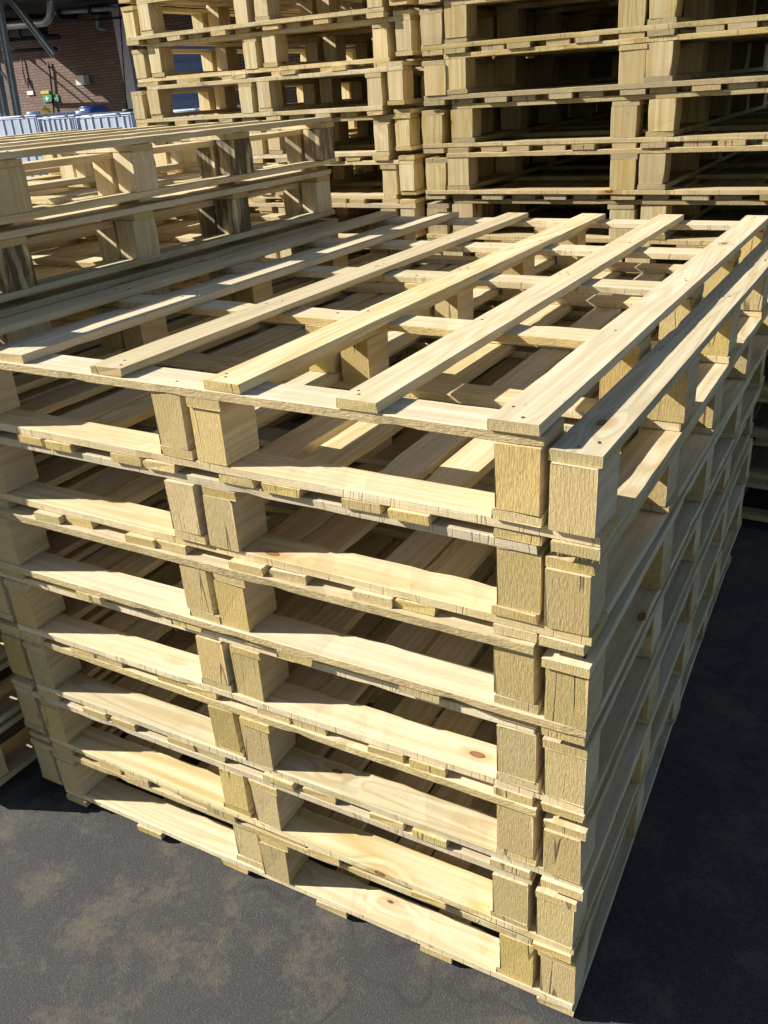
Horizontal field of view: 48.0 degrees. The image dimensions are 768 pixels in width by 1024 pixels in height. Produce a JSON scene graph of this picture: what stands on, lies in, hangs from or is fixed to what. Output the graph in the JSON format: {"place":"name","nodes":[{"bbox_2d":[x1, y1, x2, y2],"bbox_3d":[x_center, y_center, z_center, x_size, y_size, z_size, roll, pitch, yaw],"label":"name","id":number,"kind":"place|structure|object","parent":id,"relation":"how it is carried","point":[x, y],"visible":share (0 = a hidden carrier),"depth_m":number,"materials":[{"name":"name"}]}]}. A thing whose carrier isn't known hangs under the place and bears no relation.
{"place":"outdoors","nodes":[
{"label":"outdoors","id":0,"kind":"place"},
{"bbox_2d":[0,47,57,52],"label":"overhead pipe","id":1,"kind":"object","parent":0,"point":[29,50],"visible":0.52,"depth_m":20.84,"materials":[{"name":"metal"}]},
{"bbox_2d":[0,177,767,1023],"bbox_3d":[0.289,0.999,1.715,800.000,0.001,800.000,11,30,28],"label":"asphalt yard","id":2,"kind":"structure","parent":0,"point":[108,917],"depth_m":1.93,"materials":[{"name":"grey asphalt"}]},
{"bbox_2d":[0,673,31,755],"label":"pallet","id":3,"kind":"object","parent":2,"relation":"on","point":[15,740],"visible":0.01,"depth_m":2.54,"materials":[{"name":"brown wood"}]},
{"bbox_2d":[0,618,36,785],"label":"pallet","id":4,"kind":"object","parent":2,"relation":"on","point":[18,758],"depth_m":2.39,"materials":[{"name":"brown wood"}]},
{"bbox_2d":[0,681,14,696],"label":"pallet","id":5,"kind":"object","parent":4,"relation":"on","point":[7,687],"depth_m":2.47,"materials":[{"name":"brown wood"}]},
{"bbox_2d":[0,657,20,722],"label":"pallet","id":6,"kind":"object","parent":5,"relation":"on","point":[9,704],"depth_m":2.34,"materials":[{"name":"brown wood"}]},
{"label":"pallet","id":7,"kind":"object","parent":6,"relation":"on","visible":0},
{"bbox_2d":[0,636,6,660],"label":"pallet","id":8,"kind":"object","parent":7,"relation":"on","point":[3,654],"depth_m":2.27,"materials":[{"name":"brown wood"}]},
{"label":"pallet","id":9,"kind":"object","parent":8,"relation":"on","visible":0},
{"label":"pallet","id":10,"kind":"object","parent":9,"relation":"on","visible":0},
{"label":"pallet","id":11,"kind":"object","parent":10,"relation":"on","visible":0},
{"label":"pallet","id":12,"kind":"object","parent":11,"relation":"on","visible":0},
{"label":"pallet","id":13,"kind":"object","parent":12,"relation":"on","visible":0},
{"bbox_2d":[13,273,296,376],"bbox_3d":[-1.237,-0.603,2.942,1.398,0.157,1.942,12,30,28],"label":"pallet","id":14,"kind":"object","parent":13,"relation":"on","point":[168,321],"depth_m":2.70,"materials":[{"name":"brown wood"}]},
{"bbox_2d":[0,242,294,344],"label":"pallet","id":15,"kind":"object","parent":14,"relation":"on","point":[72,318],"visible":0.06,"depth_m":2.75,"materials":[{"name":"brown wood"}]},
{"bbox_2d":[0,218,337,373],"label":"pallet","id":16,"kind":"object","parent":15,"relation":"on","point":[22,305],"visible":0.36,"depth_m":2.57,"materials":[{"name":"brown wood"}]},
{"bbox_2d":[0,182,314,303],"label":"pallet","id":17,"kind":"object","parent":16,"relation":"on","point":[106,238],"visible":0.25,"depth_m":2.74,"materials":[{"name":"brown wood"}]},
{"bbox_2d":[0,169,334,302],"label":"pallet","id":18,"kind":"object","parent":17,"relation":"on","point":[136,229],"visible":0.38,"depth_m":2.49,"materials":[{"name":"brown wood"}]},
{"bbox_2d":[0,129,316,228],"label":"pallet","id":19,"kind":"object","parent":18,"relation":"on","point":[106,182],"visible":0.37,"depth_m":2.75,"materials":[{"name":"brown wood"}]},
{"bbox_2d":[0,117,335,224],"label":"pallet","id":20,"kind":"object","parent":19,"relation":"on","point":[136,167],"visible":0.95,"depth_m":2.64,"materials":[{"name":"brown wood"}]},
{"bbox_2d":[0,0,55,116],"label":"pipe trestle","id":21,"kind":"object","parent":2,"relation":"on","point":[10,78],"visible":0.57,"depth_m":18.20,"materials":[{"name":"grey metal"}]},
{"bbox_2d":[0,4,493,115],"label":"factory building","id":22,"kind":"structure","parent":2,"relation":"on","point":[91,50],"depth_m":21.19,"materials":[{"name":"brown brick"}]},
{"bbox_2d":[43,94,51,101],"bbox_3d":[-8.726,-10.720,22.347,0.304,0.173,0.032,11,30,28],"label":"safety sign","id":23,"kind":"object","parent":22,"relation":"attached to","point":[47,98],"visible":1,"depth_m":22.33,"materials":[{"name":"green plastic"}]},
{"bbox_2d":[47,61,54,112],"bbox_3d":[-8.538,-10.857,22.112,0.207,1.236,0.040,11,30,28],"label":"downpipe","id":24,"kind":"object","parent":22,"relation":"attached to","point":[51,87],"visible":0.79,"depth_m":22.07,"materials":[{"name":"metal"}]},
{"bbox_2d":[2,0,136,20],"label":"steel canopy","id":25,"kind":"object","parent":22,"relation":"attached to","point":[34,9],"visible":0.38,"depth_m":19.90,"materials":[{"name":"grey metal"}]},
{"bbox_2d":[0,26,48,42],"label":"cable tray","id":26,"kind":"object","parent":25,"relation":"hanging from","point":[19,34],"visible":0.41,"depth_m":19.86,"materials":[{"name":"metal"}]},
{"bbox_2d":[14,34,60,41],"bbox_3d":[-9.046,-11.379,20.759,3.518,0.251,0.111,11,30,28],"label":"overhead pipe","id":27,"kind":"object","parent":26,"relation":"attached to","point":[52,36],"visible":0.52,"depth_m":20.07,"materials":[{"name":"metal"}]},
{"bbox_2d":[6,0,54,29],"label":"clad pipe","id":28,"kind":"object","parent":25,"relation":"attached to","point":[47,20],"visible":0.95,"depth_m":18.86,"materials":[{"name":"silver metal"}]},
{"bbox_2d":[55,5,119,14],"bbox_3d":[-6.925,-11.666,20.046,2.191,0.184,0.095,11,30,28],"label":"overhead pipe","id":29,"kind":"object","parent":25,"relation":"attached to","point":[93,9],"visible":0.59,"depth_m":19.92,"materials":[{"name":"grey metal"}]},
{"bbox_2d":[57,0,117,4],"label":"thin pipe","id":30,"kind":"object","parent":25,"relation":"attached to","point":[90,1],"depth_m":18.81,"materials":[{"name":"metal"}]},
{"bbox_2d":[75,75,89,84],"bbox_3d":[-7.502,-10.739,21.436,0.294,0.212,0.176,11,30,28],"label":"wall box","id":31,"kind":"object","parent":22,"relation":"attached to","point":[82,79],"visible":1,"depth_m":21.37,"materials":[{"name":"grey metal"}]},
{"bbox_2d":[57,16,122,23],"bbox_3d":[-7.006,-11.696,20.504,2.198,0.111,0.047,11,30,28],"label":"overhead pipe","id":32,"kind":"object","parent":22,"relation":"attached to","point":[96,19],"visible":0.88,"depth_m":20.46,"materials":[{"name":"metal"}]},
{"bbox_2d":[95,15,106,30],"bbox_3d":[-6.723,-11.662,20.389,0.276,0.533,0.080,11,30,28],"label":"vent pipe","id":33,"kind":"object","parent":22,"relation":"attached to","point":[99,27],"visible":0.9,"depth_m":20.44,"materials":[{"name":"grey metal"}]},
{"bbox_2d":[119,10,127,108],"bbox_3d":[-6.202,-10.853,20.553,0.527,2.819,0.079,11,30,28],"label":"corner pipe","id":34,"kind":"object","parent":22,"relation":"attached to","point":[126,104],"visible":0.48,"depth_m":20.59,"materials":[{"name":"metal"}]},
{"bbox_2d":[146,46,214,108],"bbox_3d":[-4.586,-9.522,20.440,2.132,2.914,0.084,11,30,28],"label":"roller door","id":35,"kind":"structure","parent":22,"relation":"in","point":[182,62],"depth_m":20.02,"materials":[{"name":"blue paint"}]},
{"bbox_2d":[52,554,731,1016],"bbox_3d":[0.211,0.410,2.723,1.406,0.157,1.942,10,30,27],"label":"pallet","id":36,"kind":"object","parent":2,"relation":"on","point":[450,938],"visible":0.12,"depth_m":1.97,"materials":[{"name":"brown wood"}]},
{"bbox_2d":[29,634,540,986],"bbox_3d":[0.138,0.364,2.748,1.405,0.157,1.943,10,30,27],"label":"pallet","id":37,"kind":"object","parent":36,"relation":"on","point":[520,959],"visible":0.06,"depth_m":1.98,"materials":[{"name":"brown wood"}]},
{"bbox_2d":[39,486,744,963],"bbox_3d":[0.206,0.258,2.638,1.397,0.157,1.940,11,30,27],"label":"pallet","id":38,"kind":"object","parent":37,"relation":"on","point":[437,878],"visible":0.12,"depth_m":1.90,"materials":[{"name":"brown wood"}]},
{"bbox_2d":[11,628,541,930],"bbox_3d":[0.127,0.211,2.663,1.402,0.157,1.941,11,30,27],"label":"pallet","id":39,"kind":"object","parent":38,"relation":"on","point":[514,887],"visible":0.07,"depth_m":1.88,"materials":[{"name":"brown wood"}]},
{"bbox_2d":[22,438,752,900],"bbox_3d":[0.201,0.102,2.559,1.401,0.157,1.941,11,30,27],"label":"pallet","id":40,"kind":"object","parent":39,"relation":"on","point":[444,816],"visible":0.18,"depth_m":1.82,"materials":[{"name":"brown wood"}]},
{"bbox_2d":[0,568,546,865],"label":"pallet","id":41,"kind":"object","parent":40,"relation":"on","point":[520,827],"visible":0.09,"depth_m":1.76,"materials":[{"name":"brown wood"}]},
{"bbox_2d":[3,362,760,822],"bbox_3d":[0.188,-0.057,2.489,1.405,0.157,1.942,11,30,27],"label":"pallet","id":42,"kind":"object","parent":41,"relation":"on","point":[445,744],"visible":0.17,"depth_m":1.75,"materials":[{"name":"brown wood"}]},
{"bbox_2d":[0,359,544,792],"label":"pallet","id":43,"kind":"object","parent":42,"relation":"on","point":[520,755],"visible":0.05,"depth_m":1.74,"materials":[{"name":"brown wood"}]},
{"bbox_2d":[0,353,765,745],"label":"pallet","id":44,"kind":"object","parent":43,"relation":"on","point":[578,689],"visible":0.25,"depth_m":1.67,"materials":[{"name":"brown wood"}]},
{"bbox_2d":[0,320,658,714],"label":"pallet","id":45,"kind":"object","parent":44,"relation":"on","point":[518,674],"visible":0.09,"depth_m":1.62,"materials":[{"name":"brown wood"}]},
{"bbox_2d":[0,281,767,655],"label":"pallet","id":46,"kind":"object","parent":45,"relation":"on","point":[580,597],"visible":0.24,"depth_m":1.60,"materials":[{"name":"brown wood"}]},
{"bbox_2d":[0,263,669,624],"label":"pallet","id":47,"kind":"object","parent":46,"relation":"on","point":[521,566],"visible":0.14,"depth_m":1.62,"materials":[{"name":"brown wood"}]},
{"bbox_2d":[0,224,767,563],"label":"pallet","id":48,"kind":"object","parent":47,"relation":"on","point":[660,394],"visible":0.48,"depth_m":1.60,"materials":[{"name":"brown wood"}]},
{"bbox_2d":[0,211,767,527],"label":"pallet","id":49,"kind":"object","parent":48,"relation":"on","point":[524,429],"visible":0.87,"depth_m":1.80,"materials":[{"name":"brown wood"}]},
{"bbox_2d":[741,487,767,522],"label":"pallet","id":50,"kind":"object","parent":2,"relation":"on","point":[755,514],"depth_m":3.43,"materials":[{"name":"brown wood"}]},
{"bbox_2d":[745,446,767,489],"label":"pallet","id":51,"kind":"object","parent":50,"relation":"on","point":[761,458],"visible":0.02,"depth_m":3.47,"materials":[{"name":"brown wood"}]},
{"bbox_2d":[749,404,767,480],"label":"pallet","id":52,"kind":"object","parent":51,"relation":"on","point":[756,472],"depth_m":3.57,"materials":[{"name":"brown wood"}]},
{"bbox_2d":[749,402,767,446],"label":"pallet","id":53,"kind":"object","parent":52,"relation":"on","point":[760,441],"depth_m":3.29,"materials":[{"name":"brown wood"}]},
{"bbox_2d":[596,392,767,438],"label":"pallet","id":54,"kind":"object","parent":53,"relation":"on","point":[759,432],"depth_m":3.30,"materials":[{"name":"brown wood"}]},
{"bbox_2d":[757,375,767,402],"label":"pallet","id":55,"kind":"object","parent":54,"relation":"on","point":[763,396],"depth_m":3.21,"materials":[{"name":"brown wood"}]},
{"bbox_2d":[761,356,767,391],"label":"pallet","id":56,"kind":"object","parent":55,"relation":"on","point":[764,388],"depth_m":3.40,"materials":[{"name":"brown wood"}]},
{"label":"pallet","id":57,"kind":"object","parent":56,"relation":"on","visible":0},
{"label":"pallet","id":58,"kind":"object","parent":57,"relation":"on","visible":0},
{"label":"pallet","id":59,"kind":"object","parent":58,"relation":"on","visible":0},
{"bbox_2d":[422,208,686,294],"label":"pallet","id":60,"kind":"object","parent":59,"relation":"on","point":[621,260],"visible":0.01,"depth_m":3.67,"materials":[{"name":"brown wood"}]},
{"bbox_2d":[443,196,767,272],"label":"pallet","id":61,"kind":"object","parent":60,"relation":"on","point":[712,212],"visible":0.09,"depth_m":3.61,"materials":[{"name":"brown wood"}]},
{"bbox_2d":[427,195,767,247],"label":"pallet","id":62,"kind":"object","parent":61,"relation":"on","point":[696,238],"visible":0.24,"depth_m":3.52,"materials":[{"name":"brown wood"}]},
{"bbox_2d":[452,151,767,239],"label":"pallet","id":63,"kind":"object","parent":62,"relation":"on","point":[466,206],"visible":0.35,"depth_m":3.42,"materials":[{"name":"brown wood"}]},
{"bbox_2d":[425,150,767,199],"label":"pallet","id":64,"kind":"object","parent":63,"relation":"on","point":[622,175],"visible":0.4,"depth_m":3.43,"materials":[{"name":"brown wood"}]},
{"bbox_2d":[447,112,767,189],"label":"pallet","id":65,"kind":"object","parent":64,"relation":"on","point":[658,161],"visible":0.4,"depth_m":3.39,"materials":[{"name":"brown wood"}]},
{"bbox_2d":[422,99,767,152],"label":"pallet","id":66,"kind":"object","parent":65,"relation":"on","point":[626,121],"visible":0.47,"depth_m":3.37,"materials":[{"name":"brown wood"}]},
{"bbox_2d":[451,81,767,142],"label":"pallet","id":67,"kind":"object","parent":66,"relation":"on","point":[675,111],"visible":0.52,"depth_m":3.36,"materials":[{"name":"brown wood"}]},
{"bbox_2d":[422,43,767,105],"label":"pallet","id":68,"kind":"object","parent":67,"relation":"on","point":[632,59],"visible":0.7,"depth_m":3.23,"materials":[{"name":"brown wood"}]},
{"bbox_2d":[444,21,767,94],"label":"pallet","id":69,"kind":"object","parent":68,"relation":"on","point":[735,48],"visible":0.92,"depth_m":3.31,"materials":[{"name":"brown wood"}]},
{"bbox_2d":[419,0,767,55],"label":"pallet","id":70,"kind":"object","parent":69,"relation":"on","point":[633,16],"visible":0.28,"depth_m":3.11,"materials":[{"name":"brown wood"}]},
{"bbox_2d":[443,0,767,43],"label":"pallet","id":71,"kind":"object","parent":70,"relation":"on","point":[460,18],"visible":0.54,"depth_m":3.56,"materials":[{"name":"brown wood"}]},
{"bbox_2d":[419,0,614,17],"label":"pallet","id":72,"kind":"object","parent":71,"relation":"on","point":[441,3],"visible":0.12,"depth_m":3.53,"materials":[{"name":"brown wood"}]},
{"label":"pallet","id":73,"kind":"object","parent":2,"relation":"on","visible":0},
{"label":"pallet","id":74,"kind":"object","parent":73,"relation":"on","visible":0},
{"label":"pallet","id":75,"kind":"object","parent":74,"relation":"on","visible":0},
{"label":"pallet","id":76,"kind":"object","parent":75,"relation":"on","visible":0},
{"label":"pallet","id":77,"kind":"object","parent":76,"relation":"on","visible":0},
{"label":"pallet","id":78,"kind":"object","parent":77,"relation":"on","visible":0},
{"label":"pallet","id":79,"kind":"object","parent":78,"relation":"on","visible":0},
{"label":"pallet","id":80,"kind":"object","parent":79,"relation":"on","visible":0},
{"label":"pallet","id":81,"kind":"object","parent":80,"relation":"on","visible":0},
{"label":"pallet","id":82,"kind":"object","parent":81,"relation":"on","visible":0},
{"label":"pallet","id":83,"kind":"object","parent":82,"relation":"on","visible":0},
{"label":"pallet","id":84,"kind":"object","parent":83,"relation":"on","visible":0},
{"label":"pallet","id":85,"kind":"object","parent":84,"relation":"on","visible":0},
{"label":"pallet","id":86,"kind":"object","parent":85,"relation":"on","visible":0},
{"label":"pallet","id":87,"kind":"object","parent":86,"relation":"on","visible":0},
{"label":"pallet","id":88,"kind":"object","parent":87,"relation":"on","visible":0},
{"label":"pallet","id":89,"kind":"object","parent":88,"relation":"on","visible":0},
{"bbox_2d":[569,93,767,111],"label":"pallet","id":90,"kind":"object","parent":89,"relation":"on","point":[645,107],"depth_m":5.29,"materials":[{"name":"brown wood"}]},
{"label":"pallet","id":91,"kind":"object","parent":90,"relation":"on","visible":0},
{"bbox_2d":[559,55,767,78],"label":"pallet","id":92,"kind":"object","parent":91,"relation":"on","point":[766,68],"depth_m":4.88,"materials":[{"name":"brown wood"}]},
{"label":"loading platform","id":93,"kind":"structure","parent":0,"visible":0},
{"bbox_2d":[0,111,75,177],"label":"liquid tank","id":94,"kind":"object","parent":93,"relation":"on","point":[20,124],"visible":0.27,"depth_m":12.83,"materials":[{"name":"white plastic"}]},
{"bbox_2d":[37,110,121,131],"bbox_3d":[-4.418,-5.392,12.991,0.775,1.187,1.056,11,30,28],"label":"liquid tank","id":95,"kind":"object","parent":93,"relation":"on","point":[58,123],"visible":0.24,"depth_m":12.40,"materials":[{"name":"white plastic"}]},
{"bbox_2d":[78,105,108,112],"bbox_3d":[-4.601,-5.903,13.995,0.479,1.249,0.479,11,30,28],"label":"blue drum","id":96,"kind":"object","parent":93,"relation":"on","point":[96,109],"visible":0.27,"depth_m":13.57,"materials":[{"name":"plastic"}]},
{"bbox_2d":[75,109,174,129],"bbox_3d":[-3.597,-5.220,12.542,1.081,1.174,1.056,11,30,28],"label":"liquid tank","id":97,"kind":"object","parent":93,"relation":"on","point":[124,118],"visible":0.19,"depth_m":11.94,"materials":[{"name":"white plastic"}]},
{"bbox_2d":[173,105,248,131],"bbox_3d":[-2.471,-5.232,12.423,0.953,1.165,1.056,11,30,28],"label":"liquid tank","id":98,"kind":"object","parent":93,"relation":"on","point":[185,110],"visible":0.06,"depth_m":11.81,"materials":[{"name":"white plastic"}]},
{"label":"pallet","id":99,"kind":"object","parent":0,"visible":0},
{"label":"pallet","id":100,"kind":"object","parent":99,"relation":"on","visible":0},
{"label":"pallet","id":101,"kind":"object","parent":100,"relation":"on","visible":0},
{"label":"pallet","id":102,"kind":"object","parent":101,"relation":"on","visible":0},
{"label":"pallet","id":103,"kind":"object","parent":102,"relation":"on","visible":0},
{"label":"pallet","id":104,"kind":"object","parent":103,"relation":"on","visible":0},
{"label":"pallet","id":105,"kind":"object","parent":104,"relation":"on","visible":0},
{"bbox_2d":[260,249,370,259],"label":"pallet","id":106,"kind":"object","parent":105,"relation":"on","point":[276,255],"depth_m":4.45,"materials":[{"name":"brown wood"}]},
{"bbox_2d":[280,202,430,263],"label":"pallet","id":107,"kind":"object","parent":106,"relation":"on","point":[285,253],"visible":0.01,"depth_m":4.15,"materials":[{"name":"brown wood"}]},
{"bbox_2d":[259,199,440,237],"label":"pallet","id":108,"kind":"object","parent":107,"relation":"on","point":[275,210],"depth_m":4.03,"materials":[{"name":"brown wood"}]},
{"bbox_2d":[180,169,430,237],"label":"pallet","id":109,"kind":"object","parent":108,"relation":"on","point":[412,206],"visible":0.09,"depth_m":3.97,"materials":[{"name":"brown wood"}]},
{"bbox_2d":[248,154,444,203],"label":"pallet","id":110,"kind":"object","parent":109,"relation":"on","point":[390,184],"visible":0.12,"depth_m":3.82,"materials":[{"name":"brown wood"}]},
{"bbox_2d":[167,140,447,194],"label":"pallet","id":111,"kind":"object","parent":110,"relation":"on","point":[411,170],"visible":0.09,"depth_m":3.69,"materials":[{"name":"brown wood"}]},
{"bbox_2d":[249,114,422,162],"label":"pallet","id":112,"kind":"object","parent":111,"relation":"on","point":[382,131],"visible":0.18,"depth_m":3.77,"materials":[{"name":"brown wood"}]},
{"bbox_2d":[156,102,569,153],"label":"pallet","id":113,"kind":"object","parent":112,"relation":"on","point":[408,125],"visible":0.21,"depth_m":3.66,"materials":[{"name":"brown wood"}]},
{"bbox_2d":[131,71,475,126],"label":"pallet","id":114,"kind":"object","parent":113,"relation":"on","point":[308,91],"visible":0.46,"depth_m":3.98,"materials":[{"name":"brown wood"}]},
{"bbox_2d":[146,60,433,117],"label":"pallet","id":115,"kind":"object","parent":114,"relation":"on","point":[404,85],"visible":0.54,"depth_m":3.89,"materials":[{"name":"brown wood"}]},
{"bbox_2d":[131,22,533,86],"bbox_3d":[-0.096,-2.376,4.495,1.403,0.157,1.943,12,30,28],"label":"pallet","id":116,"kind":"object","parent":115,"relation":"on","point":[384,44],"visible":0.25,"depth_m":3.91,"materials":[{"name":"brown wood"}]},
{"bbox_2d":[146,9,429,76],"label":"pallet","id":117,"kind":"object","parent":116,"relation":"on","point":[275,45],"visible":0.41,"depth_m":3.81,"materials":[{"name":"brown wood"}]},
{"bbox_2d":[120,0,419,46],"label":"pallet","id":118,"kind":"object","parent":117,"relation":"on","point":[243,13],"visible":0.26,"depth_m":3.83,"materials":[{"name":"brown wood"}]},
{"bbox_2d":[136,0,567,34],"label":"pallet","id":119,"kind":"object","parent":118,"relation":"on","point":[151,18],"visible":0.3,"depth_m":3.94,"materials":[{"name":"brown wood"}]},
{"bbox_2d":[118,0,341,12],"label":"pallet","id":120,"kind":"object","parent":119,"relation":"on","point":[192,5],"visible":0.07,"depth_m":4.25,"materials":[{"name":"brown wood"}]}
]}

